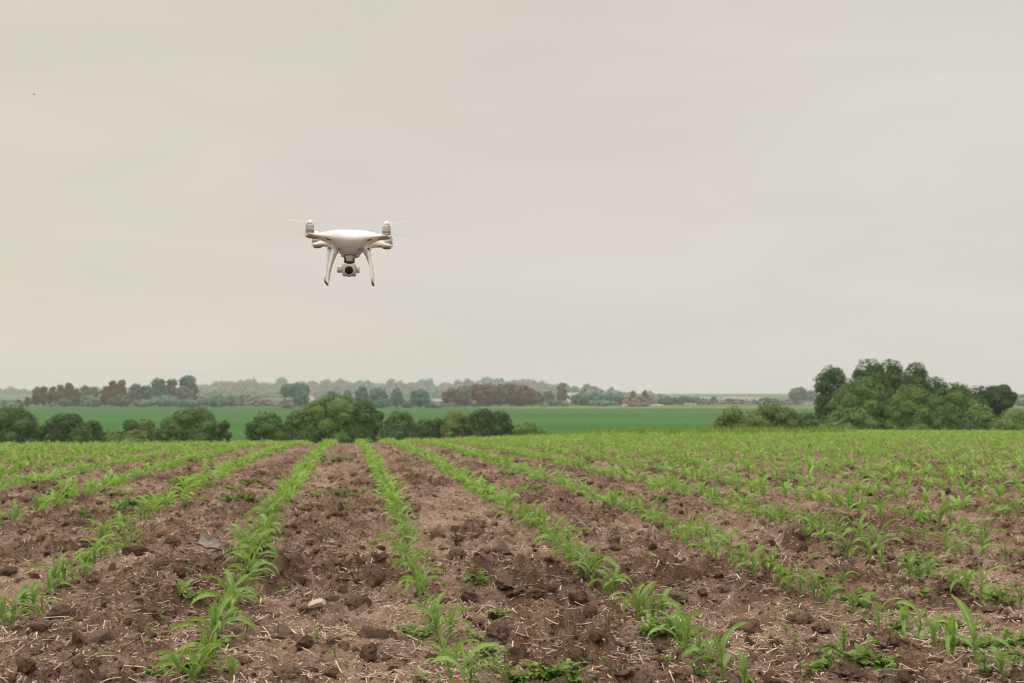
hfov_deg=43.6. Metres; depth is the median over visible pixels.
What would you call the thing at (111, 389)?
tree
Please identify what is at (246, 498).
weed
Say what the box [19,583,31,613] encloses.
corn plant
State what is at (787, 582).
corn plant
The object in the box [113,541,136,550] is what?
corn plant
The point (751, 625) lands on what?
soil clod
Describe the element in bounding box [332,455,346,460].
weed
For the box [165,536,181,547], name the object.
soil clod
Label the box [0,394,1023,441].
ground
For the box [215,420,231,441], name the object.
bush
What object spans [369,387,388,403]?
tree
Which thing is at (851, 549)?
corn plant
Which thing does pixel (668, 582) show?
soil clod
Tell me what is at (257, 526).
corn plant
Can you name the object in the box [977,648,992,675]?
weed
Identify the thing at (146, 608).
soil clod
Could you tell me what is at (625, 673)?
soil clod
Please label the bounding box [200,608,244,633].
corn plant
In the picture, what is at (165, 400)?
bush
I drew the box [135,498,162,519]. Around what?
corn plant
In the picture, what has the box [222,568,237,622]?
corn plant
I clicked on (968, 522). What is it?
corn plant
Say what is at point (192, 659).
corn plant
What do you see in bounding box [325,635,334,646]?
soil clod
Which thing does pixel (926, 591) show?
weed
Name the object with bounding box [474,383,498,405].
tree
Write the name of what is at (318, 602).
stone
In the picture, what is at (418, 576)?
corn plant
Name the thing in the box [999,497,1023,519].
corn plant
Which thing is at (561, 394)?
tree
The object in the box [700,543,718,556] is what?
corn plant
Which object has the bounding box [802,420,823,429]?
bush
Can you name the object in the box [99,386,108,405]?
tree
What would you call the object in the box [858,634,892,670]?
weed
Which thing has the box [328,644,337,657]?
weed
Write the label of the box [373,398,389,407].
bush
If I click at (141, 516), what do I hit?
corn plant
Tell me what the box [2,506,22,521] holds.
corn plant
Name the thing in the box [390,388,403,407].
tree
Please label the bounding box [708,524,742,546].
corn plant
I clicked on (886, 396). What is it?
tree
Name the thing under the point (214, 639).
corn plant
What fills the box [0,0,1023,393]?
sky
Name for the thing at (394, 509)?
corn plant
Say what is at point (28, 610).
corn plant
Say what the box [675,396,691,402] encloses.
bush
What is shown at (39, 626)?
soil clod
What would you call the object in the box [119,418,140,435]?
bush
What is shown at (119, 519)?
corn plant
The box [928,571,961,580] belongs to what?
corn plant
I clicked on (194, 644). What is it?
corn plant
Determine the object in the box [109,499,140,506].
weed
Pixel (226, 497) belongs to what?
weed
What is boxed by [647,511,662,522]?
corn plant
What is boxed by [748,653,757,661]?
soil clod
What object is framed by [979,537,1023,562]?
corn plant
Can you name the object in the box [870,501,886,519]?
corn plant
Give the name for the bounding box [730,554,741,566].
corn plant
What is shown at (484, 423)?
bush
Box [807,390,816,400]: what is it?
tree
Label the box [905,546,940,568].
weed
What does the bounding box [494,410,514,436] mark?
bush
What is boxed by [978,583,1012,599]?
weed
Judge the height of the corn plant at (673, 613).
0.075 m
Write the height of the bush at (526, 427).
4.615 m
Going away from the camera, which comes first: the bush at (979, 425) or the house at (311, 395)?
the bush at (979, 425)
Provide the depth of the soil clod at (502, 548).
5.74 m
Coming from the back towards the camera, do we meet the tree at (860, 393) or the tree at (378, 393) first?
the tree at (378, 393)
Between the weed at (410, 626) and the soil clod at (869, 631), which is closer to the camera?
the soil clod at (869, 631)
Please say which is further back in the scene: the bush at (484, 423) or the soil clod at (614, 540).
the bush at (484, 423)
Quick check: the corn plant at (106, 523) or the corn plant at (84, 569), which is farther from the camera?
the corn plant at (106, 523)
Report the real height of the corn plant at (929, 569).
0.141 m
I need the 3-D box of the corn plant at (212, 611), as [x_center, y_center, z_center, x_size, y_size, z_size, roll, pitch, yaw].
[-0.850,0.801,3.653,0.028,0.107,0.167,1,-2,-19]
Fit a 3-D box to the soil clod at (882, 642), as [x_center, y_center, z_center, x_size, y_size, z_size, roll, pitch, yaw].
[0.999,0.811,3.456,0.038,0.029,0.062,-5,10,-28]
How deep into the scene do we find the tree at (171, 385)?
653.15 m
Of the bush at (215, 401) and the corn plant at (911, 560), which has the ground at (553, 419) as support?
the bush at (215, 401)
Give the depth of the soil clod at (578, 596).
4.34 m
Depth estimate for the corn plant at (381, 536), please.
5.99 m
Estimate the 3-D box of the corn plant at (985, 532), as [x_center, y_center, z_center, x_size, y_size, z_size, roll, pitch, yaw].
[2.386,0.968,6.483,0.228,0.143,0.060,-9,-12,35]
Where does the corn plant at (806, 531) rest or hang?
on the field soil
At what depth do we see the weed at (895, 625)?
3.84 m
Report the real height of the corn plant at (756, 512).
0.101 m
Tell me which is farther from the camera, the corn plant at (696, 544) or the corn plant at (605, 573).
the corn plant at (696, 544)
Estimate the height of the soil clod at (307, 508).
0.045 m
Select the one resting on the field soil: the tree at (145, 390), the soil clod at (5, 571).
the soil clod at (5, 571)
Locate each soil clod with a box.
[0,565,17,576]
[11,625,24,631]
[26,618,53,632]
[48,605,79,620]
[51,580,61,591]
[56,645,64,651]
[62,579,80,587]
[71,630,85,648]
[84,628,114,646]
[94,655,101,664]
[121,543,135,555]
[132,545,153,554]
[135,605,157,612]
[148,632,156,638]
[150,560,168,570]
[154,607,166,616]
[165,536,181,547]
[265,663,303,682]
[277,623,291,638]
[283,547,295,553]
[290,572,310,585]
[295,633,315,650]
[298,606,307,612]
[300,506,311,511]
[324,593,339,601]
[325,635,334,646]
[333,562,344,568]
[337,553,348,557]
[337,585,347,594]
[338,640,349,650]
[344,595,371,610]
[345,591,355,599]
[351,646,359,652]
[357,625,397,639]
[358,565,384,587]
[359,642,377,662]
[375,551,387,561]
[387,664,397,672]
[429,529,445,539]
[445,548,467,559]
[453,533,461,544]
[460,587,476,602]
[472,618,485,625]
[480,546,490,553]
[483,619,508,644]
[491,543,511,554]
[494,575,513,589]
[498,553,504,559]
[508,644,527,660]
[511,585,526,595]
[525,588,547,596]
[567,590,588,605]
[579,656,586,665]
[604,544,627,550]
[608,537,619,543]
[616,669,634,677]
[620,640,630,650]
[647,542,657,549]
[660,579,674,588]
[662,640,675,646]
[669,590,688,604]
[697,588,707,595]
[719,583,730,593]
[726,617,761,633]
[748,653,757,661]
[769,638,782,647]
[785,614,799,624]
[794,611,814,624]
[795,591,809,597]
[804,636,816,645]
[811,623,830,633]
[815,647,827,657]
[840,665,871,682]
[844,631,858,637]
[845,558,856,565]
[862,627,874,635]
[874,635,887,647]
[903,535,913,543]
[908,591,916,597]
[940,582,950,589]
[961,658,969,665]
[966,561,982,570]
[981,606,993,613]
[984,620,990,626]
[992,606,1002,613]
[1001,522,1011,527]
[1005,616,1021,622]
[1015,551,1023,558]
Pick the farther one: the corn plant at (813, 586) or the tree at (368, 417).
the tree at (368, 417)
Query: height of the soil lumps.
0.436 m
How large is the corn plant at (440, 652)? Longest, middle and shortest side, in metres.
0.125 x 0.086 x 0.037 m
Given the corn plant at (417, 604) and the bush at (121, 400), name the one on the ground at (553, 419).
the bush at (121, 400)
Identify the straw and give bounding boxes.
[0,433,1023,682]
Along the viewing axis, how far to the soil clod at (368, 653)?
3.44 m
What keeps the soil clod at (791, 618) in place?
on the field soil
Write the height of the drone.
0.195 m
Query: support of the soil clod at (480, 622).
on the field soil
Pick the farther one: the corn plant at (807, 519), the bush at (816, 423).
the bush at (816, 423)
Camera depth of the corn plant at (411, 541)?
5.57 m
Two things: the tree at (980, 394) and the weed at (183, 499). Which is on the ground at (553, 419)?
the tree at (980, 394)
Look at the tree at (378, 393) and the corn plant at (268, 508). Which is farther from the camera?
the tree at (378, 393)
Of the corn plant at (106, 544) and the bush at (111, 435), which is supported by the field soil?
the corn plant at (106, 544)
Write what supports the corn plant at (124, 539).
on the field soil
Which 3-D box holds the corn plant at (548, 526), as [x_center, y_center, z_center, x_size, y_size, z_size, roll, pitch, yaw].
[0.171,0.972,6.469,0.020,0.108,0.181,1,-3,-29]
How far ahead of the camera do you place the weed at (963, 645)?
3.67 m
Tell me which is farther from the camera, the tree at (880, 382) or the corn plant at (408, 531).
the tree at (880, 382)
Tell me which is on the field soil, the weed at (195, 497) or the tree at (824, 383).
the weed at (195, 497)
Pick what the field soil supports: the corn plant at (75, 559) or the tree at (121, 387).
the corn plant at (75, 559)
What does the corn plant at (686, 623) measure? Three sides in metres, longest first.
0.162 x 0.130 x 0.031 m
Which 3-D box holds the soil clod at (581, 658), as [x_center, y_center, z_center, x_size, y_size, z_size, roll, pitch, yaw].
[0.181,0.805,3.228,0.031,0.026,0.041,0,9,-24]
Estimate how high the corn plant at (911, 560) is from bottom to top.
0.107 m
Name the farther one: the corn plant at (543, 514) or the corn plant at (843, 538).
the corn plant at (543, 514)
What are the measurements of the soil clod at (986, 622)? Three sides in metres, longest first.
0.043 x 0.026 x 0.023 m
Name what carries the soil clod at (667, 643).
on the field soil
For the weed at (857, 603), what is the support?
on the field soil
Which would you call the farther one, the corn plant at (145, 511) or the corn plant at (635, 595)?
the corn plant at (145, 511)
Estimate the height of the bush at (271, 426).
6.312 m
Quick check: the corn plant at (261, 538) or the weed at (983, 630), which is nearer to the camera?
the weed at (983, 630)
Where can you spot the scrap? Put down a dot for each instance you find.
(206, 542)
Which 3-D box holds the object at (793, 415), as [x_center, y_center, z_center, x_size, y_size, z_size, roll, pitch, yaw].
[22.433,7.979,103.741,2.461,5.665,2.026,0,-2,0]
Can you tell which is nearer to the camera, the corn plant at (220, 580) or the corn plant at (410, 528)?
the corn plant at (220, 580)
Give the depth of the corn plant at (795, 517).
7.06 m
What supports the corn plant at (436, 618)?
on the field soil
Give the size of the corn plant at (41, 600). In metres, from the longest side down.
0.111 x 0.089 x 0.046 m
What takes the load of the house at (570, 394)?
on the ground at (553, 419)
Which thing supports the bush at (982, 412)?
on the ground at (553, 419)
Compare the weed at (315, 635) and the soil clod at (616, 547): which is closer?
the weed at (315, 635)
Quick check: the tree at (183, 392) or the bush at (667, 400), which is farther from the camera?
the bush at (667, 400)
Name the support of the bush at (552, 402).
on the ground at (553, 419)
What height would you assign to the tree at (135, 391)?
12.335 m
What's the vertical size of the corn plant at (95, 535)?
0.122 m
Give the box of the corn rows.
[0,428,1023,682]
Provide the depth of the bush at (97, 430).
107.44 m
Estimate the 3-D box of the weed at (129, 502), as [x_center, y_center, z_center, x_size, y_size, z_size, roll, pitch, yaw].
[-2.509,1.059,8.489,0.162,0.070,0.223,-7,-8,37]
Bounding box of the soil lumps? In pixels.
[0,449,1023,682]
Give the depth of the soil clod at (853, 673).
3.01 m
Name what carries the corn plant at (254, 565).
on the field soil
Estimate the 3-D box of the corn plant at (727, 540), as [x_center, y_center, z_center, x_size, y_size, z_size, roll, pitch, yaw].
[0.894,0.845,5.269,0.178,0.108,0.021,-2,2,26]
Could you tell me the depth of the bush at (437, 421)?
105.54 m
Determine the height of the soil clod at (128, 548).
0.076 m
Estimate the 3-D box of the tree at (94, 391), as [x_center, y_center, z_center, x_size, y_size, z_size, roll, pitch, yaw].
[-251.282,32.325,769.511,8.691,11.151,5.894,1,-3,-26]
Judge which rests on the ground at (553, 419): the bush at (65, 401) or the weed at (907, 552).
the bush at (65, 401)
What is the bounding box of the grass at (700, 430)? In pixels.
[349,425,875,442]
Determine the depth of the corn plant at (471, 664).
3.02 m
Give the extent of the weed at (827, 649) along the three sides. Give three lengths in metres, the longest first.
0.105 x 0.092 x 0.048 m
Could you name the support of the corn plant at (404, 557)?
on the field soil
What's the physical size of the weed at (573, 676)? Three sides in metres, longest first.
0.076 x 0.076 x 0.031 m
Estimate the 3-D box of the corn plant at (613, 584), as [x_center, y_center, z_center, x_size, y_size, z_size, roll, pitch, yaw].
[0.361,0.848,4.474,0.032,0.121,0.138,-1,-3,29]
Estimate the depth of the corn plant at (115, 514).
7.03 m
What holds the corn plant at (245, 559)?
on the field soil
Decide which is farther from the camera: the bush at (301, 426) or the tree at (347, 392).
the tree at (347, 392)
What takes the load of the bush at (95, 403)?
on the ground at (553, 419)
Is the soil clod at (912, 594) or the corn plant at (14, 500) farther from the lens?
the corn plant at (14, 500)
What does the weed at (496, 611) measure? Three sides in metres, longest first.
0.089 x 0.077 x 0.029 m
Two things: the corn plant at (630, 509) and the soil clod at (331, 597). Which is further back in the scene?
the corn plant at (630, 509)
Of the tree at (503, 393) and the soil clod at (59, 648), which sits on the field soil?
the soil clod at (59, 648)
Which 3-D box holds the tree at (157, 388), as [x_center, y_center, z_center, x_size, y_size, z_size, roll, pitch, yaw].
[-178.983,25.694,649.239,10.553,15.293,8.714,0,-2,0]
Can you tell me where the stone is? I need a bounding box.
[308,598,325,608]
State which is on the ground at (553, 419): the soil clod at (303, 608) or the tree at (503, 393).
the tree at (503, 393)
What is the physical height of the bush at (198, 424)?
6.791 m
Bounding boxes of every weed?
[76,507,86,518]
[103,489,130,495]
[103,494,127,509]
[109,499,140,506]
[118,496,142,505]
[143,663,168,675]
[163,474,197,483]
[171,578,195,597]
[178,585,203,599]
[179,495,189,506]
[185,494,204,500]
[202,458,220,466]
[217,493,233,500]
[222,483,245,490]
[233,492,267,503]
[239,476,264,483]
[277,587,286,595]
[314,628,319,642]
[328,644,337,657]
[329,487,345,493]
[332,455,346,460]
[347,490,360,496]
[394,622,433,638]
[409,623,434,632]
[414,548,434,555]
[415,670,432,682]
[456,605,472,617]
[460,568,490,580]
[460,628,485,641]
[471,575,492,584]
[471,645,504,654]
[479,649,514,663]
[485,608,511,615]
[490,660,521,671]
[496,669,545,682]
[499,648,510,661]
[517,666,550,681]
[519,659,569,677]
[520,482,540,489]
[540,658,587,678]
[541,673,570,681]
[556,665,584,682]
[635,619,675,637]
[639,613,681,624]
[641,616,683,634]
[641,619,649,632]
[649,493,665,498]
[655,495,672,500]
[660,654,671,664]
[682,664,715,675]
[790,635,800,647]
[796,657,802,673]
[800,660,825,669]
[808,644,830,669]
[811,646,856,666]
[822,642,875,661]
[835,591,863,601]
[837,622,851,648]
[842,592,874,605]
[854,642,872,660]
[857,586,865,596]
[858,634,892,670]
[861,652,901,668]
[875,627,901,635]
[882,620,915,629]
[896,551,920,560]
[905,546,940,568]
[916,587,933,598]
[932,614,967,627]
[937,638,965,644]
[955,635,978,649]
[959,625,1000,649]
[977,636,1013,649]
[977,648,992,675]
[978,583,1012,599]
[985,633,1023,645]
[991,627,1023,645]
[993,595,1019,603]
[999,646,1023,657]
[1002,652,1023,667]
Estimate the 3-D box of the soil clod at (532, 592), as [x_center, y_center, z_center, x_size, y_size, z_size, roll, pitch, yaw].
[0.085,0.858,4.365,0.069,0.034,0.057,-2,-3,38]
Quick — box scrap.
[193,533,243,549]
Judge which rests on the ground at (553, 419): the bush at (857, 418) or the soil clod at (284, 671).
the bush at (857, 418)
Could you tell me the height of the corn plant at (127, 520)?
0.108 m
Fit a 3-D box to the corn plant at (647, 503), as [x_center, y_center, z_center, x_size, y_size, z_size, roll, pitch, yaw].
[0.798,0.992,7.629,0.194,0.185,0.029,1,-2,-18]
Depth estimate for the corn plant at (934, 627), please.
3.47 m
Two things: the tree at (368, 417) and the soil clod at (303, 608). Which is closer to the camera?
the soil clod at (303, 608)
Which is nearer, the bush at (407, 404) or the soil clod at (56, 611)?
the soil clod at (56, 611)
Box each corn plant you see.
[0,588,42,622]
[0,596,30,629]
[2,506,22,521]
[3,502,27,521]
[6,501,30,515]
[6,599,32,622]
[10,499,18,516]
[14,582,33,605]
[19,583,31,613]
[20,581,47,610]
[23,550,76,582]
[24,489,53,510]
[27,588,60,610]
[39,568,63,595]
[41,575,72,591]
[42,560,77,580]
[51,551,94,579]
[60,559,68,581]
[73,547,93,572]
[74,534,117,563]
[74,555,93,576]
[77,518,125,538]
[85,527,110,544]
[87,547,96,564]
[88,537,112,557]
[91,509,124,534]
[95,520,114,536]
[99,537,115,555]
[101,535,122,554]
[108,511,124,529]
[109,526,141,544]
[110,511,134,522]
[111,518,137,529]
[113,541,122,555]
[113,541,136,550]
[120,525,146,541]
[128,511,151,518]
[129,497,157,520]
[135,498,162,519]
[145,499,156,513]
[150,641,233,681]
[157,642,224,679]
[167,594,255,648]
[175,622,244,660]
[178,645,224,670]
[189,584,245,633]
[190,573,265,618]
[194,651,219,676]
[196,574,258,611]
[197,628,215,658]
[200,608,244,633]
[204,607,243,628]
[209,605,220,635]
[210,631,220,657]
[217,571,264,597]
[218,583,256,604]
[220,656,240,680]
[221,543,278,566]
[222,546,268,570]
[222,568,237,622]
[224,563,270,591]
[225,523,257,542]
[226,550,278,581]
[228,526,258,545]
[229,531,259,548]
[231,531,276,554]
[233,528,260,542]
[233,540,272,552]
[235,528,276,555]
[235,588,255,603]
[236,560,262,577]
[240,525,280,551]
[243,502,285,520]
[243,514,270,542]
[244,517,269,541]
[246,493,286,519]
[249,499,281,519]
[256,495,290,511]
[256,530,280,542]
[257,513,281,535]
[260,516,276,534]
[370,523,416,549]
[379,502,415,524]
[381,495,412,515]
[385,491,399,508]
[385,504,411,521]
[385,543,422,560]
[386,518,429,537]
[386,534,406,557]
[389,528,421,542]
[390,512,400,528]
[390,536,420,556]
[390,546,425,569]
[390,550,416,568]
[391,505,399,525]
[391,553,435,577]
[393,518,415,540]
[396,550,437,597]
[397,512,411,522]
[397,514,409,535]
[398,561,436,591]
[398,567,445,602]
[401,522,419,538]
[405,606,463,640]
[406,594,439,614]
[416,591,446,623]
[418,639,481,678]
[420,629,458,653]
[423,595,441,625]
[426,625,452,647]
[430,611,471,634]
[438,608,470,637]
[438,639,478,666]
[440,645,500,682]
[442,645,462,664]
[496,503,518,517]
[506,494,529,514]
[509,505,535,519]
[513,511,540,530]
[514,499,540,521]
[516,515,560,538]
[520,501,534,525]
[522,505,538,528]
[533,525,557,541]
[534,528,579,544]
[535,521,584,541]
[535,533,574,559]
[536,526,565,543]
[537,524,552,536]
[538,506,550,533]
[541,514,567,543]
[551,541,588,561]
[554,533,585,555]
[557,522,591,551]
[563,543,605,563]
[565,539,616,587]
[568,550,610,583]
[574,539,588,566]
[586,569,632,591]
[587,567,628,595]
[603,564,625,597]
[607,581,671,620]
[615,580,658,614]
[620,492,643,514]
[622,504,637,513]
[626,582,658,614]
[631,492,641,515]
[631,493,660,518]
[631,582,679,616]
[637,609,712,647]
[639,499,661,520]
[639,505,656,523]
[640,587,682,617]
[644,505,665,522]
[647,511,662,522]
[651,505,676,523]
[651,610,685,627]
[660,615,679,639]
[664,517,688,532]
[664,518,673,531]
[664,518,682,530]
[668,612,706,650]
[669,525,703,547]
[670,514,708,539]
[670,631,713,658]
[676,514,712,540]
[679,513,721,541]
[681,633,724,669]
[688,540,715,553]
[689,512,723,543]
[690,626,717,661]
[692,526,734,545]
[692,622,746,682]
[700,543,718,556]
[701,535,728,557]
[703,537,711,553]
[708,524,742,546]
[708,533,748,556]
[728,548,751,560]
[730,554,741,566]
[731,542,744,562]
[731,545,776,576]
[732,542,754,569]
[737,650,753,682]
[739,493,765,516]
[741,496,771,518]
[746,541,775,569]
[749,508,767,515]
[759,505,777,520]
[760,506,768,517]
[765,501,793,524]
[767,504,772,518]
[767,546,777,570]
[768,500,779,522]
[770,501,803,524]
[773,554,826,591]
[773,562,787,588]
[773,562,801,595]
[783,565,842,600]
[790,505,829,533]
[791,512,818,526]
[795,512,830,532]
[795,524,813,537]
[801,571,835,598]
[806,514,817,530]
[809,520,840,533]
[810,571,848,604]
[811,528,831,540]
[813,511,837,532]
[822,531,851,549]
[825,511,847,532]
[826,534,866,557]
[827,521,849,533]
[827,562,858,586]
[832,585,871,614]
[834,514,874,536]
[841,512,871,538]
[846,592,879,613]
[849,547,854,557]
[852,538,882,559]
[852,597,901,627]
[855,518,904,544]
[861,498,884,513]
[867,494,895,516]
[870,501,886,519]
[877,533,884,569]
[885,600,947,638]
[888,501,916,517]
[894,502,923,518]
[896,524,917,535]
[896,554,920,578]
[898,601,909,636]
[900,563,932,581]
[902,563,933,580]
[903,527,927,540]
[905,549,949,576]
[910,611,946,646]
[912,506,926,523]
[913,512,935,522]
[914,526,934,540]
[919,501,958,525]
[920,504,938,523]
[925,526,962,549]
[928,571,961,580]
[938,501,962,527]
[939,539,969,555]
[940,594,1013,664]
[941,566,962,581]
[944,612,957,659]
[946,538,971,555]
[948,513,967,531]
[949,567,983,596]
[954,564,1008,602]
[959,518,1006,540]
[961,515,983,538]
[966,529,996,555]
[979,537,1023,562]
[987,645,1018,678]
[992,571,1023,608]
[994,497,1023,516]
[999,497,1006,516]
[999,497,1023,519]
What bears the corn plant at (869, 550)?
on the field soil
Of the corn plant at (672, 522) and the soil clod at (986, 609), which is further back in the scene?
the corn plant at (672, 522)
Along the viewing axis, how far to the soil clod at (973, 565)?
5.27 m
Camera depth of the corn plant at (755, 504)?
7.86 m
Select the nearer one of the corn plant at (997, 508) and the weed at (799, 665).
the weed at (799, 665)
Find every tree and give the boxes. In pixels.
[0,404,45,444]
[24,397,32,405]
[30,386,42,405]
[41,386,47,405]
[47,386,55,403]
[53,384,65,405]
[64,382,74,400]
[72,388,80,405]
[79,385,90,395]
[89,387,99,395]
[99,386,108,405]
[107,380,117,405]
[116,380,128,395]
[128,383,144,405]
[141,385,150,399]
[149,377,169,397]
[164,378,177,405]
[174,385,195,399]
[178,375,198,398]
[279,382,310,406]
[293,388,308,406]
[298,393,366,443]
[325,390,335,397]
[341,390,352,396]
[346,398,381,442]
[354,386,368,405]
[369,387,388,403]
[376,411,384,425]
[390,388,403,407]
[409,389,430,407]
[441,387,460,403]
[455,386,473,405]
[469,384,479,403]
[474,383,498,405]
[494,384,509,405]
[504,382,518,405]
[509,384,535,405]
[529,390,542,405]
[542,390,554,400]
[555,382,569,400]
[641,390,649,399]
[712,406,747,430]
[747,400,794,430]
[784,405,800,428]
[788,387,808,401]
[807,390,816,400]
[813,365,846,423]
[824,377,886,429]
[851,358,893,392]
[869,371,890,396]
[879,389,896,405]
[880,359,905,392]
[881,384,938,430]
[896,362,931,391]
[925,376,948,396]
[932,382,981,411]
[968,385,1004,419]
[985,384,1017,412]
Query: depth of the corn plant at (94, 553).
5.46 m
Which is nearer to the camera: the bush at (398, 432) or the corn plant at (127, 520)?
the corn plant at (127, 520)
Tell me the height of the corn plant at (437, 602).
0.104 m
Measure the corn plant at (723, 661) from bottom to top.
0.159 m
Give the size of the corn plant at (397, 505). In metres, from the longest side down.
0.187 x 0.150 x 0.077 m
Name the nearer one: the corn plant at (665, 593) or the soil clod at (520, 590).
the corn plant at (665, 593)
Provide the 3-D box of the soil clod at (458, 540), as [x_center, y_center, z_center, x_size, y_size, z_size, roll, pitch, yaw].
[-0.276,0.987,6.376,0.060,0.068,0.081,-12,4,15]
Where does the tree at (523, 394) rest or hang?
on the ground at (553, 419)
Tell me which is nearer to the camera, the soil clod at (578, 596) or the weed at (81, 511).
the soil clod at (578, 596)
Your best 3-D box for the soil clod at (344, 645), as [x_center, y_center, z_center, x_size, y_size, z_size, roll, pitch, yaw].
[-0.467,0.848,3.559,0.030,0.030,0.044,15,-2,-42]
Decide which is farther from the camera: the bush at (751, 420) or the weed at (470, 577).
the bush at (751, 420)
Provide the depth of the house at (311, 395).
859.21 m
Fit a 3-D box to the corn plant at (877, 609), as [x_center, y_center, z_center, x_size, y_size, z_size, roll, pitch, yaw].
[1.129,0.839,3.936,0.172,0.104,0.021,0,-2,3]
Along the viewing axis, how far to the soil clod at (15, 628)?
3.70 m
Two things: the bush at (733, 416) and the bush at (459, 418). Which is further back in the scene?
the bush at (459, 418)
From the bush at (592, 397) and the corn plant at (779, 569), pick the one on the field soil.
the corn plant at (779, 569)
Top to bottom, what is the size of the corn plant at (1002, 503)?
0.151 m
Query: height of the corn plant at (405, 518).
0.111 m
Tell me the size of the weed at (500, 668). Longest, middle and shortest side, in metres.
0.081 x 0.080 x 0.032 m
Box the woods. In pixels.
[0,377,1023,406]
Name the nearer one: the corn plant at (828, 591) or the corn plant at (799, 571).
the corn plant at (828, 591)
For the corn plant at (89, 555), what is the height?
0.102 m
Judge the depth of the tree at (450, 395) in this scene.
637.23 m
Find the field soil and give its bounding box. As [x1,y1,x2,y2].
[0,433,1023,682]
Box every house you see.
[308,392,314,400]
[567,393,577,398]
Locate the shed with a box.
[700,397,719,400]
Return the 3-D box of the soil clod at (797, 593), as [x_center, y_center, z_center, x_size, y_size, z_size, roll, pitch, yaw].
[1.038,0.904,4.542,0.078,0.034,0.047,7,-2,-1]
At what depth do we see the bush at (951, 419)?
103.20 m
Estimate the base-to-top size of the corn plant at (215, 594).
0.157 m
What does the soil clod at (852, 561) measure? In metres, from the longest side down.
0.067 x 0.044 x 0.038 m
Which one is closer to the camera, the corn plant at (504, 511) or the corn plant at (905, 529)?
the corn plant at (905, 529)
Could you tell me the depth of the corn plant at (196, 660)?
3.17 m
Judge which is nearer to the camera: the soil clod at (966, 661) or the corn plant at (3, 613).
the soil clod at (966, 661)
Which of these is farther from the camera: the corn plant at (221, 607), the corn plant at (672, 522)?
the corn plant at (672, 522)
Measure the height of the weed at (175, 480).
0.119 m
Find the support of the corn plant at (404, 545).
on the field soil
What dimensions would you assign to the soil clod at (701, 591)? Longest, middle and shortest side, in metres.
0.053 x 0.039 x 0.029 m
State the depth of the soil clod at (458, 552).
5.67 m
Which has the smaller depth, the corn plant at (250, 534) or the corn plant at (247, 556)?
the corn plant at (247, 556)
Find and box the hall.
[721,397,761,400]
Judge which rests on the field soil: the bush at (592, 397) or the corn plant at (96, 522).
the corn plant at (96, 522)
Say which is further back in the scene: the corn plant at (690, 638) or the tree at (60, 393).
the tree at (60, 393)
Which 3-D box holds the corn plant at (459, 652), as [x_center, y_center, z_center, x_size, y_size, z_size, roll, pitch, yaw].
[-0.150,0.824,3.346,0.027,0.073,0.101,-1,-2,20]
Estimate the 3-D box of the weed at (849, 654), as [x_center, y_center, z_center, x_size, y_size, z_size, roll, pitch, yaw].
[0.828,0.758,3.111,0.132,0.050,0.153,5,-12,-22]
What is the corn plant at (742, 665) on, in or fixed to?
on the field soil
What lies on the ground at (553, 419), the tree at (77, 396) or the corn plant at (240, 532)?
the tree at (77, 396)
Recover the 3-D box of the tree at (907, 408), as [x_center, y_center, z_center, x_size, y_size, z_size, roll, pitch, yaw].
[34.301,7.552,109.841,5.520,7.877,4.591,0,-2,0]
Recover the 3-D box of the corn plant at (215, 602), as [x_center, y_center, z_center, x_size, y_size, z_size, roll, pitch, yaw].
[-0.856,0.782,3.722,0.170,0.152,0.019,1,-3,-28]
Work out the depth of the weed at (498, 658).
3.33 m
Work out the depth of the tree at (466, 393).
642.15 m
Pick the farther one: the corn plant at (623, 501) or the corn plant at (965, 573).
the corn plant at (623, 501)
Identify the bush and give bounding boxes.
[40,412,95,444]
[58,397,72,406]
[64,425,95,443]
[79,394,101,404]
[85,420,104,441]
[87,399,101,406]
[101,428,123,442]
[107,394,131,406]
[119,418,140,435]
[121,429,148,442]
[133,398,154,406]
[133,418,156,439]
[150,394,179,406]
[150,423,182,442]
[159,405,219,442]
[175,398,197,406]
[202,396,234,406]
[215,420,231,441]
[243,411,289,441]
[245,421,263,441]
[281,404,292,408]
[284,410,320,443]
[371,423,411,442]
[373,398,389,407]
[376,410,415,435]
[400,401,413,407]
[411,418,439,439]
[423,402,435,407]
[432,417,443,437]
[439,410,469,435]
[440,420,460,438]
[461,408,504,437]
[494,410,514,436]
[512,421,540,435]
[540,428,549,434]
[544,399,561,405]
[570,394,587,404]
[584,393,604,404]
[588,399,614,405]
[603,393,621,401]
[657,396,676,404]
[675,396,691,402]
[691,396,701,404]
[715,415,728,428]
[738,411,771,429]
[795,412,819,428]
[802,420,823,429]
[816,422,845,429]
[825,406,879,429]
[863,421,880,429]
[907,423,930,430]
[932,405,969,430]
[963,403,995,429]
[964,419,988,430]
[990,408,1023,430]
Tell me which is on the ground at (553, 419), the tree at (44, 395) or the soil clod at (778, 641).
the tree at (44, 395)
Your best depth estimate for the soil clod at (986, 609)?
4.16 m
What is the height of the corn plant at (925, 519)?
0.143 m
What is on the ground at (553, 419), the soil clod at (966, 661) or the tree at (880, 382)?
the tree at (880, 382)
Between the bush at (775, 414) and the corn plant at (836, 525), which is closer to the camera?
the corn plant at (836, 525)
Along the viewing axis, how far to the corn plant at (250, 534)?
6.09 m
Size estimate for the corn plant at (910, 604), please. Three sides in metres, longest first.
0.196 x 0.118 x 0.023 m
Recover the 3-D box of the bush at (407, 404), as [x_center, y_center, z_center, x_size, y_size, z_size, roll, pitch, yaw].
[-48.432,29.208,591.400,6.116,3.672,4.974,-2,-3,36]
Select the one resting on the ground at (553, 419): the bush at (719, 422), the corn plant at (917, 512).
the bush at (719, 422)
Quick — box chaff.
[0,471,1023,682]
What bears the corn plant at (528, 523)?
on the field soil
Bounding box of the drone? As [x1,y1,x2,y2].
[279,218,422,285]
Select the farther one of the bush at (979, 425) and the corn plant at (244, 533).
the bush at (979, 425)

